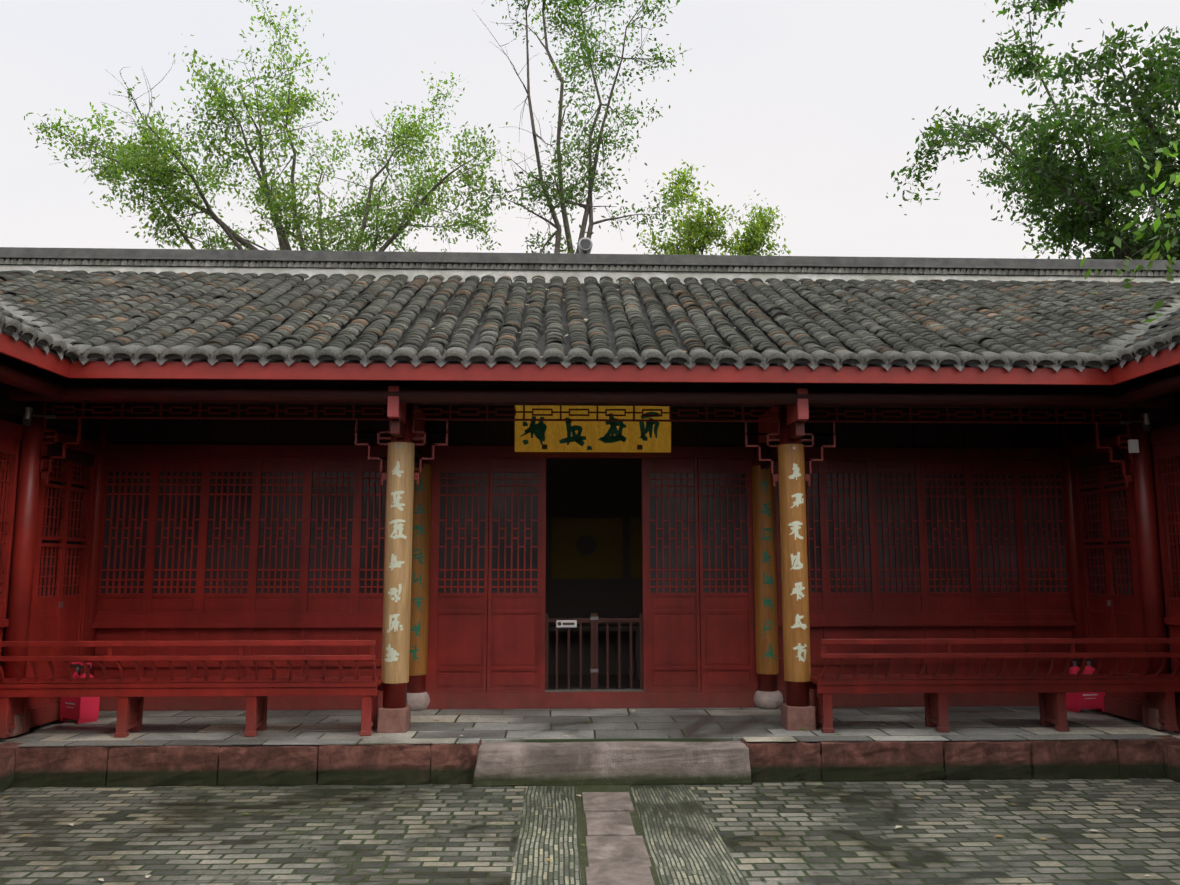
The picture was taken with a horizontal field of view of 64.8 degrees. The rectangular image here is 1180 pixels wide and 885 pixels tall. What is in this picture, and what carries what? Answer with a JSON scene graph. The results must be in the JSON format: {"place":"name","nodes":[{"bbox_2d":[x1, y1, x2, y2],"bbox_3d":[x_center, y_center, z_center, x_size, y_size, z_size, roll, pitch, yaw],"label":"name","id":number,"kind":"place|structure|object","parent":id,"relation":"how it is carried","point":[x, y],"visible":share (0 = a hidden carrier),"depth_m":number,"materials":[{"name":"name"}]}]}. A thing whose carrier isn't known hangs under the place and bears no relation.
{"place":"outdoors","nodes":[
{"label":"outdoors","id":0,"kind":"place"},
{"bbox_2d":[0,778,1179,884],"bbox_3d":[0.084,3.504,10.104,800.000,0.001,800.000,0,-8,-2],"label":"courtyard ground","id":1,"kind":"structure","parent":0,"point":[846,833],"depth_m":7.53,"materials":[{"name":"brick"}]},
{"bbox_2d":[24,0,514,252],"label":"tree","id":2,"kind":"object","parent":1,"relation":"on","point":[160,170],"visible":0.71,"depth_m":26.44,"materials":[{"name":"green plant"}]},
{"bbox_2d":[445,0,691,253],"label":"tree","id":3,"kind":"object","parent":1,"relation":"on","point":[590,185],"visible":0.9,"depth_m":25.13,"materials":[{"name":"green plant"}]},
{"bbox_2d":[3,282,1169,880],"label":"fallen leaves","id":4,"kind":"object","parent":1,"relation":"on","point":[587,720],"visible":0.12,"depth_m":8.66,"materials":[{"name":"brown plant"}]},
{"bbox_2d":[0,736,1179,792],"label":"platform kerb","id":5,"kind":"structure","parent":1,"relation":"on","point":[259,765],"depth_m":9.24,"materials":[{"name":"stone"}]},
{"bbox_2d":[0,353,1179,733],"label":"side walls","id":6,"kind":"structure","parent":1,"relation":"on","point":[1106,555],"depth_m":10.94,"materials":[{"name":"red paint"}]},
{"bbox_2d":[0,363,1179,469],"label":"roof beams","id":7,"kind":"structure","parent":6,"relation":"attached to","point":[1156,400],"depth_m":10.14,"materials":[{"name":"red paint"}]},
{"bbox_2d":[22,406,56,425],"bbox_3d":[-6.049,-0.301,10.164,0.442,0.200,0.155,-3,-8,19],"label":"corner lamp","id":8,"kind":"object","parent":7,"relation":"attached to","point":[27,415],"visible":0.88,"depth_m":10.15,"materials":[{"name":"grey metal"}]},
{"bbox_2d":[40,401,1133,487],"bbox_3d":[0.084,0.024,10.562,12.400,0.940,0.035,0,-8,-2],"label":"hanging fretwork","id":9,"kind":"object","parent":7,"relation":"attached to","point":[45,474],"visible":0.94,"depth_m":10.58,"materials":[{"name":"red wood"}]},
{"bbox_2d":[33,401,1140,452],"bbox_3d":[0.087,-0.176,10.486,12.573,0.536,0.068,0,-8,-2],"label":"lamp wiring","id":10,"kind":"object","parent":7,"relation":"attached to","point":[1133,446],"visible":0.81,"depth_m":10.56,"materials":[{"name":"black plastic"}]},
{"bbox_2d":[1120,412,1150,430],"bbox_3d":[6.232,-0.247,10.573,0.442,0.200,0.155,3,-8,-23],"label":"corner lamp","id":11,"kind":"object","parent":7,"relation":"attached to","point":[1146,422],"visible":0.94,"depth_m":10.57,"materials":[{"name":"grey metal"}]},
{"bbox_2d":[0,706,1179,746],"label":"stone platform","id":12,"kind":"structure","parent":1,"relation":"on","point":[471,726],"depth_m":10.26,"materials":[{"name":"grey stone"}]},
{"bbox_2d":[60,662,99,723],"bbox_3d":[-5.868,2.870,10.710,0.420,0.655,0.225,-5,-9,33],"label":"fire extinguisher","id":13,"kind":"object","parent":12,"relation":"on","point":[79,710],"visible":0.77,"depth_m":10.60,"materials":[{"name":"red metal"}]},
{"bbox_2d":[0,640,382,737],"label":"bench","id":14,"kind":"object","parent":12,"relation":"on","point":[129,693],"visible":1,"depth_m":9.70,"materials":[{"name":"red paint"}]},
{"bbox_2d":[92,379,1075,710],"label":"front wall","id":15,"kind":"structure","parent":12,"relation":"on","point":[230,529],"depth_m":11.90,"materials":[{"name":"red wood"}]},
{"bbox_2d":[2,363,1169,708],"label":"columns","id":16,"kind":"structure","parent":12,"relation":"on","point":[18,611],"depth_m":10.51,"materials":[{"name":"red wood"}]},
{"bbox_2d":[381,442,414,683],"bbox_3d":[-2.122,1.301,10.228,0.301,2.620,0.146,0,-8,-2],"label":"couplet board","id":17,"kind":"object","parent":16,"relation":"attached to","point":[397,573],"visible":1,"depth_m":10.19,"materials":[{"name":"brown wood"}]},
{"bbox_2d":[409,464,431,675],"bbox_3d":[-2.172,1.581,11.704,0.290,2.630,0.137,0,-8,-2],"label":"couplet board","id":18,"kind":"object","parent":16,"relation":"attached to","point":[418,656],"visible":0.88,"depth_m":11.66,"materials":[{"name":"yellow wood"}]},
{"bbox_2d":[752,465,778,673],"bbox_3d":[2.245,1.601,11.851,0.290,2.630,0.137,0,-8,-2],"label":"couplet board","id":19,"kind":"object","parent":16,"relation":"attached to","point":[765,589],"visible":1,"depth_m":11.82,"materials":[{"name":"yellow wood"}]},
{"bbox_2d":[778,444,810,681],"bbox_3d":[2.296,1.320,10.375,0.301,2.620,0.146,0,-8,-2],"label":"couplet board","id":20,"kind":"object","parent":16,"relation":"attached to","point":[794,580],"visible":1,"depth_m":10.34,"materials":[{"name":"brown wood"}]},
{"bbox_2d":[9,703,1164,735],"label":"column bases","id":21,"kind":"object","parent":12,"relation":"on","point":[793,718],"depth_m":10.08,"materials":[{"name":"stone"}]},
{"bbox_2d":[486,459,700,690],"bbox_3d":[-0.052,1.272,14.491,10.000,4.830,4.880,0,-8,-2],"label":"hall interior","id":22,"kind":"object","parent":12,"relation":"on","point":[593,536],"visible":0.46,"depth_m":15.33,"materials":[{"name":"black"}]},
{"bbox_2d":[2,278,1179,367],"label":"roof deck","id":23,"kind":"structure","parent":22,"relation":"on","point":[474,340],"depth_m":11.29,"materials":[{"name":"grey tile"}]},
{"bbox_2d":[578,237,592,253],"bbox_3d":[-0.077,-3.110,14.910,0.230,0.268,0.382,0,-8,-2],"label":"roof ornament","id":24,"kind":"object","parent":23,"relation":"on","point":[585,244],"visible":0.9,"depth_m":14.73,"materials":[{"name":"grey plastic"}]},
{"bbox_2d":[0,332,1179,384],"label":"eave fascia","id":25,"kind":"structure","parent":23,"relation":"attached to","point":[22,351],"depth_m":9.78,"materials":[{"name":"red wood"}]},
{"bbox_2d":[0,258,1179,276],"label":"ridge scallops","id":26,"kind":"object","parent":23,"relation":"attached to","point":[556,267],"visible":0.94,"depth_m":14.69,"materials":[{"name":"tile"}]},
{"bbox_2d":[0,270,1179,365],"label":"roof tiles","id":27,"kind":"object","parent":23,"relation":"on","point":[1061,321],"visible":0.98,"depth_m":11.64,"materials":[{"name":"grey tile"}]},
{"bbox_2d":[0,322,1179,371],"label":"eave tiles","id":28,"kind":"object","parent":23,"relation":"attached to","point":[491,363],"visible":0.85,"depth_m":9.74,"materials":[{"name":"grey tile"}]},
{"bbox_2d":[515,405,670,452],"bbox_3d":[0.038,-0.204,11.973,2.000,0.660,0.260,0,-8,-2],"label":"name board","id":29,"kind":"object","parent":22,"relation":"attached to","point":[582,436],"visible":0.88,"depth_m":11.89,"materials":[{"name":"yellow"}]},
{"bbox_2d":[545,613,642,689],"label":"gate","id":30,"kind":"structure","parent":22,"relation":"attached to","point":[594,619],"depth_m":11.78,"materials":[{"name":"grey metal"}]},
{"bbox_2d":[545,688,643,691],"bbox_3d":[0.052,3.120,11.713,1.240,0.020,0.150,0,-8,-2],"label":"door threshold","id":31,"kind":"object","parent":22,"relation":"on","point":[601,690],"depth_m":11.65,"materials":[{"name":"wood"}]},
{"bbox_2d":[407,690,783,710],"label":"column bases","id":32,"kind":"object","parent":12,"relation":"on","point":[762,700],"visible":0.33,"depth_m":11.53,"materials":[{"name":"stone"}]},
{"bbox_2d":[809,638,1179,732],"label":"bench","id":33,"kind":"object","parent":12,"relation":"on","point":[1158,688],"visible":1,"depth_m":9.98,"materials":[{"name":"red paint"}]},
{"bbox_2d":[1066,658,1104,712],"bbox_3d":[6.066,2.965,11.435,0.420,0.655,0.225,1,-8,-10],"label":"fire extinguisher","id":34,"kind":"object","parent":12,"relation":"on","point":[1076,702],"visible":0.67,"depth_m":11.32,"materials":[{"name":"red metal"}]},
{"bbox_2d":[472,741,751,786],"bbox_3d":[0.219,3.231,9.363,2.757,0.368,0.406,0,-8,-2],"label":"step stone","id":35,"kind":"object","parent":1,"relation":"on","point":[589,763],"visible":1,"depth_m":9.19,"materials":[{"name":"grey stone"}]},
{"bbox_2d":[633,159,790,255],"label":"tree","id":36,"kind":"object","parent":1,"relation":"on","point":[702,229],"visible":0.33,"depth_m":40.45,"materials":[{"name":"green plant"}]},
{"bbox_2d":[886,0,1179,259],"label":"tree","id":37,"kind":"object","parent":1,"relation":"on","point":[1050,176],"visible":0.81,"depth_m":21.41,"materials":[{"name":"green plant"}]},
{"bbox_2d":[1080,110,1179,321],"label":"tree","id":38,"kind":"object","parent":1,"relation":"on","point":[1156,224],"visible":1,"depth_m":10.53,"materials":[{"name":"green plant"}]},
{"bbox_2d":[0,247,1179,284],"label":"roof ridge","id":39,"kind":"structure","parent":0,"point":[477,258],"depth_m":14.71,"materials":[{"name":"grey tile"}]},
{"bbox_2d":[0,0,1179,258],"label":"sky","id":40,"kind":"structure","parent":0,"point":[809,106],"materials":[{"name":"white"}]},
{"bbox_2d":[510,784,748,884],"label":"courtyard path","id":41,"kind":"structure","parent":0,"point":[622,833],"depth_m":7.32,"materials":[{"name":"stone"}]}
]}

